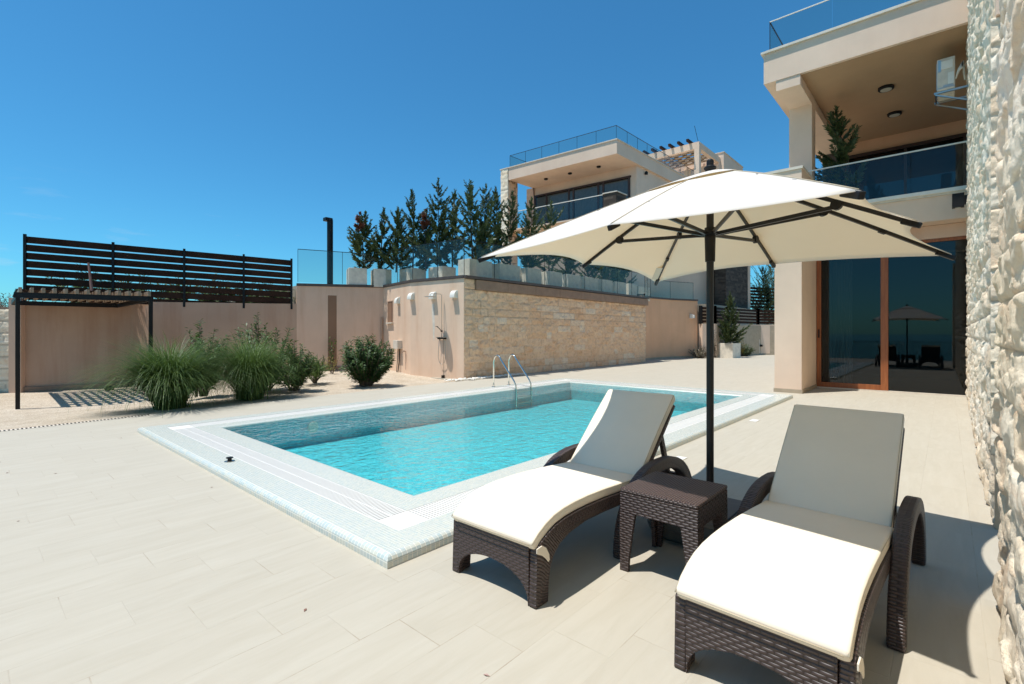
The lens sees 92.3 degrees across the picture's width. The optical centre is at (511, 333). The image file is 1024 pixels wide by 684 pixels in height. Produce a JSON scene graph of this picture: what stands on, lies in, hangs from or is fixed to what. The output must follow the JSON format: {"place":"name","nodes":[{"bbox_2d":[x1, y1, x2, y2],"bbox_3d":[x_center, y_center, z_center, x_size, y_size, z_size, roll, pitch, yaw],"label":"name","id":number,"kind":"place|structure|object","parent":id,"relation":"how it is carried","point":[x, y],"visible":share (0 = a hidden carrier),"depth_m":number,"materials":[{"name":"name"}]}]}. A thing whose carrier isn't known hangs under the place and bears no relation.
{"place":"outdoors","nodes":[
{"label":"outdoors","id":0,"kind":"place"},
{"bbox_2d":[52,329,271,417],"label":"ornamental grass","id":1,"kind":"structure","parent":0,"point":[162,383],"depth_m":10.11,"materials":[{"name":"green plant"}]},
{"bbox_2d":[0,370,453,429],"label":"gravel bed","id":2,"kind":"object","parent":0,"point":[36,409],"visible":0.38,"depth_m":12.73,"materials":[{"name":"white gravel"}]},
{"bbox_2d":[0,298,24,392],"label":"white stone wall","id":3,"kind":"structure","parent":2,"relation":"on","point":[7,349],"depth_m":14.87,"materials":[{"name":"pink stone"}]},
{"bbox_2d":[11,287,153,409],"bbox_3d":[-12.248,0.466,13.834,5.282,3.168,2.685,0,0,41],"label":"pergola","id":4,"kind":"object","parent":2,"relation":"on","point":[125,298],"visible":0.96,"depth_m":12.62,"materials":[{"name":"black metal"}]},
{"bbox_2d":[87,262,94,300],"bbox_3d":[-13.079,-1.598,15.271,0.376,1.217,0.083,0,0,29],"label":"wooden stick","id":5,"kind":"object","parent":4,"relation":"on","point":[90,278],"visible":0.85,"depth_m":15.27,"materials":[{"name":"brown wood"}]},
{"bbox_2d":[23,302,296,391],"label":"garden wall","id":6,"kind":"structure","parent":2,"relation":"on","point":[55,336],"depth_m":16.32,"materials":[{"name":"paint"}]},
{"bbox_2d":[23,234,292,308],"bbox_3d":[-11.553,-1.940,16.737,7.483,2.140,0.080,0,0,-29],"label":"slatted fence","id":7,"kind":"object","parent":6,"relation":"on","point":[113,262],"visible":0.92,"depth_m":16.56,"materials":[{"name":"brown wood"}]},
{"bbox_2d":[184,319,230,396],"bbox_3d":[-7.964,0.637,12.899,1.256,2.040,1.384,0,0,-3],"label":"oleander bush","id":8,"kind":"object","parent":2,"relation":"on","point":[199,339],"visible":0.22,"depth_m":12.79,"materials":[{"name":"green plant"}]},
{"bbox_2d":[187,330,317,403],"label":"ornamental grass","id":9,"kind":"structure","parent":2,"relation":"on","point":[263,367],"depth_m":11.58,"materials":[{"name":"green plant"}]},
{"bbox_2d":[224,312,298,390],"bbox_3d":[-6.893,0.513,13.640,1.918,2.191,1.887,0,0,41],"label":"oleander bush","id":10,"kind":"object","parent":2,"relation":"on","point":[262,338],"visible":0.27,"depth_m":13.55,"materials":[{"name":"green plant"}]},
{"bbox_2d":[271,339,317,390],"bbox_3d":[-5.972,0.866,13.359,1.241,1.425,1.226,0,0,41],"label":"oleander bush","id":11,"kind":"object","parent":2,"relation":"on","point":[306,370],"visible":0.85,"depth_m":13.28,"materials":[{"name":"green plant"}]},
{"bbox_2d":[301,355,333,383],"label":"bush","id":12,"kind":"object","parent":2,"relation":"on","point":[318,374],"visible":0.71,"depth_m":14.92,"materials":[{"name":"green plant"}]},
{"bbox_2d":[325,355,338,373],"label":"shrub","id":13,"kind":"object","parent":2,"relation":"on","point":[326,363],"visible":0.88,"depth_m":17.66,"materials":[{"name":"green plant"}]},
{"bbox_2d":[296,283,383,370],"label":"terrace wall","id":14,"kind":"structure","parent":2,"relation":"on","point":[340,314],"depth_m":19.20,"materials":[{"name":"beige paint"}]},
{"bbox_2d":[328,337,337,367],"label":"climbing vine","id":15,"kind":"object","parent":14,"relation":"attached to","point":[332,356],"visible":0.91,"depth_m":18.87,"materials":[{"name":"green plant"}]},
{"bbox_2d":[339,335,395,385],"bbox_3d":[-4.266,0.779,14.537,1.695,1.562,1.740,0,0,-12],"label":"oleander bush","id":16,"kind":"object","parent":2,"relation":"on","point":[370,363],"visible":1,"depth_m":14.18,"materials":[{"name":"green plant"}]},
{"bbox_2d":[383,275,469,378],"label":"shower wall","id":17,"kind":"structure","parent":2,"relation":"on","point":[411,324],"depth_m":17.53,"materials":[{"name":"paint"}]},
{"bbox_2d":[387,301,392,321],"bbox_3d":[-4.814,-0.850,19.439,0.018,0.860,0.530,0,0,-37],"label":"window frame","id":18,"kind":"structure","parent":17,"relation":"in","point":[387,301],"depth_m":19.47,"materials":[{"name":"paint"}]},
{"bbox_2d":[394,297,399,303],"bbox_3d":[-4.392,-1.255,18.773,0.155,0.270,0.260,0,0,-37],"label":"hooded vent","id":19,"kind":"object","parent":17,"relation":"attached to","point":[397,300],"visible":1,"depth_m":18.72,"materials":[{"name":"white paint"}]},
{"bbox_2d":[393,340,401,371],"bbox_3d":[-4.344,0.891,18.672,0.200,1.241,0.400,0,0,-37],"label":"electric box","id":20,"kind":"object","parent":17,"relation":"attached to","point":[397,344],"visible":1,"depth_m":18.58,"materials":[{"name":"plastic"}]},
{"bbox_2d":[407,293,414,299],"bbox_3d":[-3.692,-1.345,17.895,0.260,0.270,0.155,0,0,36],"label":"hooded vent","id":21,"kind":"object","parent":17,"relation":"attached to","point":[410,296],"visible":1,"depth_m":17.87,"materials":[{"name":"white paint"}]},
{"bbox_2d":[428,292,435,299],"bbox_3d":[-2.799,-1.325,17.253,0.260,0.270,0.155,0,0,36],"label":"hooded vent","id":22,"kind":"object","parent":17,"relation":"attached to","point":[430,294],"visible":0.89,"depth_m":17.20,"materials":[{"name":"white paint"}]},
{"bbox_2d":[424,293,445,377],"bbox_3d":[-2.639,0.095,16.837,0.750,2.911,0.380,0,0,-38],"label":"outdoor shower","id":23,"kind":"object","parent":17,"relation":"attached to","point":[444,338],"visible":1,"depth_m":16.99,"materials":[{"name":"grey metal"}]},
{"bbox_2d":[450,290,457,297],"bbox_3d":[-1.987,-1.325,16.670,0.260,0.270,0.155,0,0,36],"label":"hooded vent","id":24,"kind":"object","parent":17,"relation":"attached to","point":[453,293],"visible":1,"depth_m":16.64,"materials":[{"name":"white paint"}]},
{"bbox_2d":[0,0,910,309],"label":"sky","id":25,"kind":"structure","parent":0,"point":[229,127],"materials":[{"name":"blue"}]},
{"bbox_2d":[231,286,774,347],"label":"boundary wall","id":26,"kind":"structure","parent":0,"point":[294,296],"depth_m":32.92,"materials":[{"name":"paint"}]},
{"bbox_2d":[323,217,332,283],"bbox_3d":[-7.304,-3.230,19.576,0.275,2.720,0.335,0,0,41],"label":"flue pipe","id":27,"kind":"object","parent":26,"relation":"on","point":[328,220],"visible":0.9,"depth_m":19.50,"materials":[{"name":"black metal"}]},
{"bbox_2d":[346,268,366,284],"bbox_3d":[-6.307,-2.235,19.966,0.700,0.730,0.840,0,0,-25],"label":"planter","id":28,"kind":"object","parent":26,"relation":"on","point":[356,276],"visible":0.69,"depth_m":19.59,"materials":[{"name":"concrete"}]},
{"bbox_2d":[346,210,382,268],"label":"cypress tree","id":29,"kind":"object","parent":28,"relation":"in","point":[363,227],"visible":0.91,"depth_m":19.80,"materials":[{"name":"green plant"}]},
{"bbox_2d":[371,269,391,286],"bbox_3d":[-5.407,-2.235,20.305,0.700,0.730,0.840,0,0,-25],"label":"planter","id":30,"kind":"object","parent":26,"relation":"on","point":[380,277],"visible":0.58,"depth_m":19.92,"materials":[{"name":"concrete"}]},
{"bbox_2d":[364,207,396,268],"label":"cypress tree","id":31,"kind":"object","parent":30,"relation":"in","point":[376,257],"visible":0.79,"depth_m":20.11,"materials":[{"name":"green plant"}]},
{"bbox_2d":[399,268,425,281],"bbox_3d":[-4.044,-2.235,20.034,0.840,0.730,0.700,0,0,41],"label":"planter","id":32,"kind":"object","parent":26,"relation":"on","point":[406,274],"visible":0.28,"depth_m":19.77,"materials":[{"name":"concrete"}]},
{"bbox_2d":[356,206,423,272],"bbox_3d":[-4.854,-3.856,20.132,2.947,2.735,1.657,0,0,-39],"label":"cypress tree","id":33,"kind":"object","parent":32,"relation":"in","point":[399,226],"visible":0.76,"depth_m":19.96,"materials":[{"name":"green plant"}]},
{"bbox_2d":[381,189,451,269],"bbox_3d":[-3.871,-4.164,19.732,2.439,3.350,2.527,0,0,41],"label":"cypress tree","id":34,"kind":"object","parent":32,"relation":"in","point":[412,231],"visible":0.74,"depth_m":19.66,"materials":[{"name":"green plant"}]},
{"bbox_2d":[404,208,436,270],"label":"cypress tree","id":35,"kind":"object","parent":32,"relation":"in","point":[425,226],"visible":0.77,"depth_m":19.56,"materials":[{"name":"green plant"}]},
{"bbox_2d":[428,266,455,277],"bbox_3d":[-2.772,-2.235,19.510,0.840,0.730,0.700,0,0,41],"label":"planter","id":36,"kind":"object","parent":26,"relation":"on","point":[444,271],"visible":0.42,"depth_m":19.25,"materials":[{"name":"concrete"}]},
{"bbox_2d":[413,189,473,266],"bbox_3d":[-2.631,-4.161,19.579,2.447,3.344,1.882,0,0,-3],"label":"cypress tree","id":37,"kind":"object","parent":36,"relation":"in","point":[456,247],"visible":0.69,"depth_m":19.48,"materials":[{"name":"green plant"}]},
{"bbox_2d":[423,177,478,264],"bbox_3d":[-2.562,-4.386,19.566,1.897,3.794,2.283,0,0,-24],"label":"cypress tree","id":38,"kind":"object","parent":36,"relation":"in","point":[432,206],"visible":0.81,"depth_m":19.39,"materials":[{"name":"green plant"}]},
{"bbox_2d":[458,258,491,277],"bbox_3d":[-1.347,-2.260,18.043,0.600,0.780,1.150,0,0,41],"label":"planter","id":39,"kind":"object","parent":26,"relation":"on","point":[472,267],"visible":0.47,"depth_m":17.71,"materials":[{"name":"concrete"}]},
{"bbox_2d":[447,179,500,259],"bbox_3d":[-1.258,-4.068,17.982,2.258,3.159,1.647,0,0,41],"label":"cypress tree","id":40,"kind":"object","parent":39,"relation":"in","point":[478,251],"visible":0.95,"depth_m":17.88,"materials":[{"name":"green plant"}]},
{"bbox_2d":[462,184,506,258],"bbox_3d":[-1.035,-4.100,18.472,1.513,3.222,2.037,0,0,-29],"label":"cypress tree","id":41,"kind":"object","parent":39,"relation":"in","point":[488,204],"visible":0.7,"depth_m":18.24,"materials":[{"name":"green plant"}]},
{"bbox_2d":[492,263,519,280],"bbox_3d":[-0.290,-2.260,19.238,0.600,0.780,1.200,0,0,41],"label":"planter","id":42,"kind":"object","parent":26,"relation":"on","point":[507,272],"visible":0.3,"depth_m":18.87,"materials":[{"name":"concrete"}]},
{"bbox_2d":[487,186,519,263],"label":"cypress tree","id":43,"kind":"object","parent":42,"relation":"in","point":[497,207],"visible":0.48,"depth_m":18.83,"materials":[{"name":"green plant"}]},
{"bbox_2d":[492,191,533,264],"bbox_3d":[-0.081,-4.100,19.579,1.772,3.223,1.445,0,0,19],"label":"cypress tree","id":44,"kind":"object","parent":42,"relation":"in","point":[513,227],"visible":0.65,"depth_m":19.47,"materials":[{"name":"green plant"}]},
{"bbox_2d":[520,267,540,283],"bbox_3d":[0.690,-2.260,20.346,0.600,0.780,0.900,0,0,41],"label":"planter","id":45,"kind":"object","parent":26,"relation":"on","point":[530,275],"visible":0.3,"depth_m":20.01,"materials":[{"name":"concrete"}]},
{"bbox_2d":[514,197,554,267],"bbox_3d":[0.797,-4.089,20.213,1.843,3.201,2.771,0,0,41],"label":"cypress tree","id":46,"kind":"object","parent":45,"relation":"in","point":[531,260],"visible":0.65,"depth_m":20.33,"materials":[{"name":"green plant"}]},
{"bbox_2d":[541,271,561,286],"bbox_3d":[1.684,-2.260,21.470,0.600,0.780,0.900,0,0,41],"label":"planter","id":47,"kind":"object","parent":26,"relation":"on","point":[553,278],"visible":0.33,"depth_m":21.16,"materials":[{"name":"concrete"}]},
{"bbox_2d":[537,200,563,271],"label":"cypress tree","id":48,"kind":"object","parent":47,"relation":"in","point":[549,262],"visible":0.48,"depth_m":21.44,"materials":[{"name":"green plant"}]},
{"bbox_2d":[562,274,580,288],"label":"planter","id":49,"kind":"object","parent":26,"relation":"on","point":[571,281],"visible":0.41,"depth_m":22.15,"materials":[{"name":"concrete"}]},
{"bbox_2d":[543,256,581,274],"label":"cypress tree","id":50,"kind":"object","parent":49,"relation":"in","point":[569,264],"visible":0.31,"depth_m":22.43,"materials":[{"name":"green plant"}]},
{"bbox_2d":[581,276,597,290],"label":"planter","id":51,"kind":"object","parent":26,"relation":"on","point":[588,283],"visible":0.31,"depth_m":23.26,"materials":[{"name":"concrete"}]},
{"bbox_2d":[559,263,603,278],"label":"cypress tree","id":52,"kind":"object","parent":51,"relation":"in","point":[594,272],"visible":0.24,"depth_m":23.60,"materials":[{"name":"green plant"}]},
{"bbox_2d":[598,279,612,292],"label":"planter","id":53,"kind":"object","parent":26,"relation":"on","point":[605,285],"visible":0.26,"depth_m":24.35,"materials":[{"name":"concrete"}]},
{"bbox_2d":[613,281,625,293],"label":"planter","id":54,"kind":"object","parent":26,"relation":"on","point":[621,287],"visible":0.28,"depth_m":25.39,"materials":[{"name":"concrete"}]},
{"bbox_2d":[596,266,626,281],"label":"cypress tree","id":55,"kind":"object","parent":54,"relation":"in","point":[604,273],"visible":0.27,"depth_m":25.22,"materials":[{"name":"green plant"}]},
{"bbox_2d":[626,283,636,295],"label":"planter","id":56,"kind":"object","parent":26,"relation":"on","point":[628,289],"visible":0.32,"depth_m":26.27,"materials":[{"name":"concrete"}]},
{"bbox_2d":[606,266,636,283],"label":"cypress tree","id":57,"kind":"object","parent":56,"relation":"in","point":[623,274],"visible":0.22,"depth_m":26.79,"materials":[{"name":"green plant"}]},
{"bbox_2d":[637,286,649,300],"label":"planter","id":58,"kind":"object","parent":26,"relation":"on","point":[644,290],"visible":0.49,"depth_m":28.25,"materials":[{"name":"concrete"}]},
{"bbox_2d":[750,265,774,324],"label":"cypress tree","id":59,"kind":"object","parent":26,"relation":"on","point":[764,291],"visible":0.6,"depth_m":40.82,"materials":[{"name":"green plant"}]},
{"bbox_2d":[750,287,774,308],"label":"slatted fence","id":60,"kind":"object","parent":26,"relation":"on","point":[756,292],"visible":0.28,"depth_m":40.89,"materials":[{"name":"black wood"}]},
{"bbox_2d":[750,265,774,309],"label":"cypress tree","id":61,"kind":"object","parent":26,"relation":"on","point":[773,279],"visible":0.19,"depth_m":43.35,"materials":[{"name":"green plant"}]},
{"bbox_2d":[0,355,1009,683],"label":"pool deck","id":62,"kind":"structure","parent":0,"point":[130,553],"depth_m":3.06,"materials":[{"name":"tile"}]},
{"bbox_2d":[0,414,149,431],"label":"floor drain","id":63,"kind":"object","parent":62,"relation":"on","point":[72,423],"visible":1,"depth_m":8.42,"materials":[{"name":"black metal"}]},
{"bbox_2d":[137,378,792,568],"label":"swimming pool","id":64,"kind":"structure","parent":62,"relation":"in","point":[381,522],"depth_m":7.38,"materials":[{"name":"liquid"}]},
{"bbox_2d":[224,456,234,462],"bbox_3d":[-3.237,1.446,5.639,0.110,0.048,0.110,0,0,41],"label":"drain cap","id":65,"kind":"object","parent":64,"relation":"in","point":[229,460],"visible":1,"depth_m":5.62,"materials":[{"name":"grey metal"}]},
{"bbox_2d":[225,383,736,492],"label":"water","id":66,"kind":"structure","parent":64,"relation":"in","point":[527,404],"depth_m":8.41,"materials":[{"name":"blue liquid"}]},
{"bbox_2d":[492,354,532,406],"bbox_3d":[0.019,1.265,13.461,0.984,1.371,0.756,0,0,41],"label":"pool ladder","id":67,"kind":"object","parent":64,"relation":"attached to","point":[511,375],"visible":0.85,"depth_m":13.38,"materials":[{"name":"silver metal"}]},
{"bbox_2d":[444,373,523,381],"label":"pebbles","id":68,"kind":"object","parent":62,"relation":"on","point":[475,378],"visible":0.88,"depth_m":16.69,"materials":[{"name":"white gravel"}]},
{"bbox_2d":[457,275,648,377],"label":"stone clad wall","id":69,"kind":"structure","parent":62,"relation":"on","point":[533,327],"depth_m":19.89,"materials":[{"name":"stone"}]},
{"bbox_2d":[299,238,688,295],"bbox_3d":[3.088,-2.581,22.880,23.388,1.262,5.352,0,0,-33],"label":"glass railing","id":70,"kind":"object","parent":69,"relation":"on","point":[494,262],"visible":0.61,"depth_m":19.08,"materials":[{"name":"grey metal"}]},
{"bbox_2d":[451,389,691,608],"bbox_3d":[0.577,1.040,3.789,0.844,1.020,2.196,0,0,41],"label":"sun lounger","id":71,"kind":"object","parent":62,"relation":"on","point":[521,526],"visible":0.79,"depth_m":3.33,"materials":[{"name":"beige fabric"}]},
{"bbox_2d":[637,294,697,359],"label":"ochre wall","id":72,"kind":"structure","parent":62,"relation":"on","point":[671,328],"depth_m":30.32,"materials":[{"name":"paint"}]},
{"bbox_2d":[620,471,727,571],"bbox_3d":[1.073,1.280,3.252,0.515,0.540,0.527,0,0,41],"label":"side table","id":73,"kind":"object","parent":62,"relation":"on","point":[691,508],"visible":0.91,"depth_m":3.15,"materials":[{"name":"brown wicker"}]},
{"bbox_2d":[647,498,741,544],"bbox_3d":[1.538,1.365,3.793,0.780,0.370,0.780,0,0,41],"label":"weighted stand","id":74,"kind":"object","parent":62,"relation":"on","point":[671,532],"visible":0.03,"depth_m":3.62,"materials":[{"name":"plastic"}]},
{"bbox_2d":[478,159,955,481],"bbox_3d":[1.524,0.057,3.783,2.555,2.787,2.555,0,0,-42],"label":"parasol","id":75,"kind":"object","parent":74,"relation":"in","point":[710,220],"visible":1,"depth_m":3.79,"materials":[{"name":"fabric"}]},
{"bbox_2d":[688,345,714,357],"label":"lavender shrub","id":76,"kind":"object","parent":62,"relation":"on","point":[699,353],"visible":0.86,"depth_m":30.39,"materials":[{"name":"green plant"}]},
{"bbox_2d":[714,334,718,357],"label":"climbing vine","id":77,"kind":"object","parent":62,"relation":"on","point":[715,352],"visible":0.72,"depth_m":30.98,"materials":[{"name":"green plant"}]},
{"bbox_2d":[719,343,740,357],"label":"planter","id":78,"kind":"object","parent":62,"relation":"on","point":[729,350],"visible":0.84,"depth_m":30.97,"materials":[{"name":"concrete"}]},
{"bbox_2d":[719,320,736,342],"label":"shrub","id":79,"kind":"object","parent":78,"relation":"in","point":[728,337],"visible":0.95,"depth_m":30.97,"materials":[{"name":"green plant"}]},
{"bbox_2d":[717,291,752,342],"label":"cypress tree","id":80,"kind":"object","parent":78,"relation":"in","point":[728,314],"visible":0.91,"depth_m":31.09,"materials":[{"name":"green plant"}]},
{"bbox_2d":[699,324,774,357],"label":"side wall","id":81,"kind":"structure","parent":62,"relation":"on","point":[765,340],"depth_m":34.88,"materials":[{"name":"beige paint"}]},
{"bbox_2d":[699,306,774,324],"bbox_3d":[16.093,-1.175,33.672,9.764,1.150,1.983,0,0,-23],"label":"slatted fence","id":82,"kind":"object","parent":81,"relation":"on","point":[749,319],"visible":0.46,"depth_m":34.25,"materials":[{"name":"black wood"}]},
{"bbox_2d":[741,346,755,355],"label":"rosemary shrub","id":83,"kind":"object","parent":62,"relation":"on","point":[747,350],"visible":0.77,"depth_m":32.81,"materials":[{"name":"green plant"}]},
{"bbox_2d":[674,404,925,683],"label":"sun lounger","id":84,"kind":"object","parent":62,"relation":"on","point":[787,579],"visible":1,"depth_m":2.39,"materials":[{"name":"brown wicker"}]},
{"bbox_2d":[761,0,968,396],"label":"house","id":85,"kind":"structure","parent":62,"relation":"on","point":[891,324],"depth_m":12.92,"materials":[{"name":"beige paint"}]},
{"bbox_2d":[769,0,827,44],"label":"roof railing","id":86,"kind":"object","parent":85,"relation":"on","point":[791,14],"visible":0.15,"depth_m":12.80,"materials":[{"name":"grey metal"}]},
{"bbox_2d":[814,105,868,187],"bbox_3d":[9.047,-4.934,13.738,1.573,3.107,1.272,0,0,41],"label":"balcony plant","id":87,"kind":"object","parent":85,"relation":"on","point":[838,175],"visible":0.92,"depth_m":13.56,"materials":[{"name":"green plant"}]},
{"bbox_2d":[847,132,966,193],"bbox_3d":[12.814,-4.765,16.101,3.130,2.770,0.100,0,0,41],"label":"upper window frame","id":88,"kind":"structure","parent":85,"relation":"in","point":[963,135],"depth_m":16.00,"materials":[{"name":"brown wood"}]},
{"bbox_2d":[849,137,966,199],"bbox_3d":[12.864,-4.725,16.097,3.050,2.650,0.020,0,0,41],"label":"balcony railing","id":89,"kind":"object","parent":85,"relation":"in","point":[942,167],"depth_m":15.93,"materials":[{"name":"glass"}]},
{"bbox_2d":[952,192,966,208],"bbox_3d":[10.290,-3.045,11.298,0.270,0.330,0.160,0,0,41],"label":"wall lamp","id":90,"kind":"object","parent":85,"relation":"attached to","point":[959,200],"visible":0.98,"depth_m":11.26,"materials":[{"name":"black metal"}]},
{"bbox_2d":[965,0,1023,683],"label":"stone wall","id":91,"kind":"structure","parent":62,"relation":"on","point":[994,281],"depth_m":2.62,"materials":[{"name":"stone"}]},
{"bbox_2d":[934,56,968,109],"bbox_3d":[10.122,-5.693,11.328,0.600,1.073,0.818,0,0,41],"label":"air conditioner","id":92,"kind":"object","parent":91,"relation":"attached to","point":[946,77],"visible":0.98,"depth_m":11.13,"materials":[{"name":"metal"}]},
{"bbox_2d":[500,126,749,308],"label":"house","id":93,"kind":"structure","parent":0,"point":[578,182],"depth_m":31.81,"materials":[{"name":"beige paint"}]},
{"bbox_2d":[536,178,627,224],"bbox_3d":[4.324,-8.050,31.615,6.902,2.560,0.049,0,0,38],"label":"window glass","id":94,"kind":"structure","parent":93,"relation":"in","point":[582,207],"depth_m":31.62,"materials":[{"name":"glass"}]},
{"bbox_2d":[534,175,630,222],"bbox_3d":[4.307,-8.095,31.597,7.106,2.670,0.100,0,0,38],"label":"window frame","id":95,"kind":"structure","parent":93,"relation":"in","point":[629,176],"depth_m":31.64,"materials":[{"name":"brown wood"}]},
{"bbox_2d":[510,125,693,170],"bbox_3d":[6.897,-11.201,34.108,7.889,0.782,12.370,0,0,41],"label":"roof railing","id":96,"kind":"object","parent":93,"relation":"on","point":[595,131],"visible":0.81,"depth_m":30.03,"materials":[{"name":"grey metal"}]},
{"bbox_2d":[717,325,774,355],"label":"wall","id":97,"kind":"structure","parent":0,"point":[752,336],"depth_m":34.36,"materials":[{"name":"concrete"}]},
{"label":"garden terrain","id":98,"kind":"structure","parent":0,"visible":0},
{"bbox_2d":[0,293,61,306],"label":"oleander bush","id":99,"kind":"object","parent":98,"relation":"on","point":[2,304],"visible":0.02,"depth_m":18.63,"materials":[{"name":"green plant"}]},
{"bbox_2d":[47,263,116,302],"bbox_3d":[-14.878,-1.653,17.031,2.067,1.526,1.900,0,0,41],"label":"oleander bush","id":100,"kind":"object","parent":98,"relation":"on","point":[78,286],"visible":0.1,"depth_m":16.82,"materials":[{"name":"green plant"}]},
{"bbox_2d":[97,274,161,291],"bbox_3d":[-12.995,-1.513,16.816,1.753,1.247,1.809,0,0,41],"label":"oleander bush","id":101,"kind":"object","parent":98,"relation":"on","point":[128,282],"visible":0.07,"depth_m":16.72,"materials":[{"name":"green plant"}]},
{"bbox_2d":[151,277,192,299],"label":"oleander bush","id":102,"kind":"object","parent":98,"relation":"on","point":[172,291],"visible":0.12,"depth_m":17.31,"materials":[{"name":"green plant"}]},
{"bbox_2d":[189,273,240,301],"bbox_3d":[-11.044,-1.550,18.138,1.758,1.320,1.698,0,0,41],"label":"oleander bush","id":103,"kind":"object","parent":98,"relation":"on","point":[213,293],"visible":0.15,"depth_m":17.93,"materials":[{"name":"green plant"}]},
{"bbox_2d":[227,281,267,302],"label":"oleander bush","id":104,"kind":"object","parent":98,"relation":"on","point":[247,295],"visible":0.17,"depth_m":18.63,"materials":[{"name":"green plant"}]},
{"bbox_2d":[255,283,293,303],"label":"oleander bush","id":105,"kind":"object","parent":98,"relation":"on","point":[274,297],"visible":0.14,"depth_m":18.93,"materials":[{"name":"green plant"}]}
]}

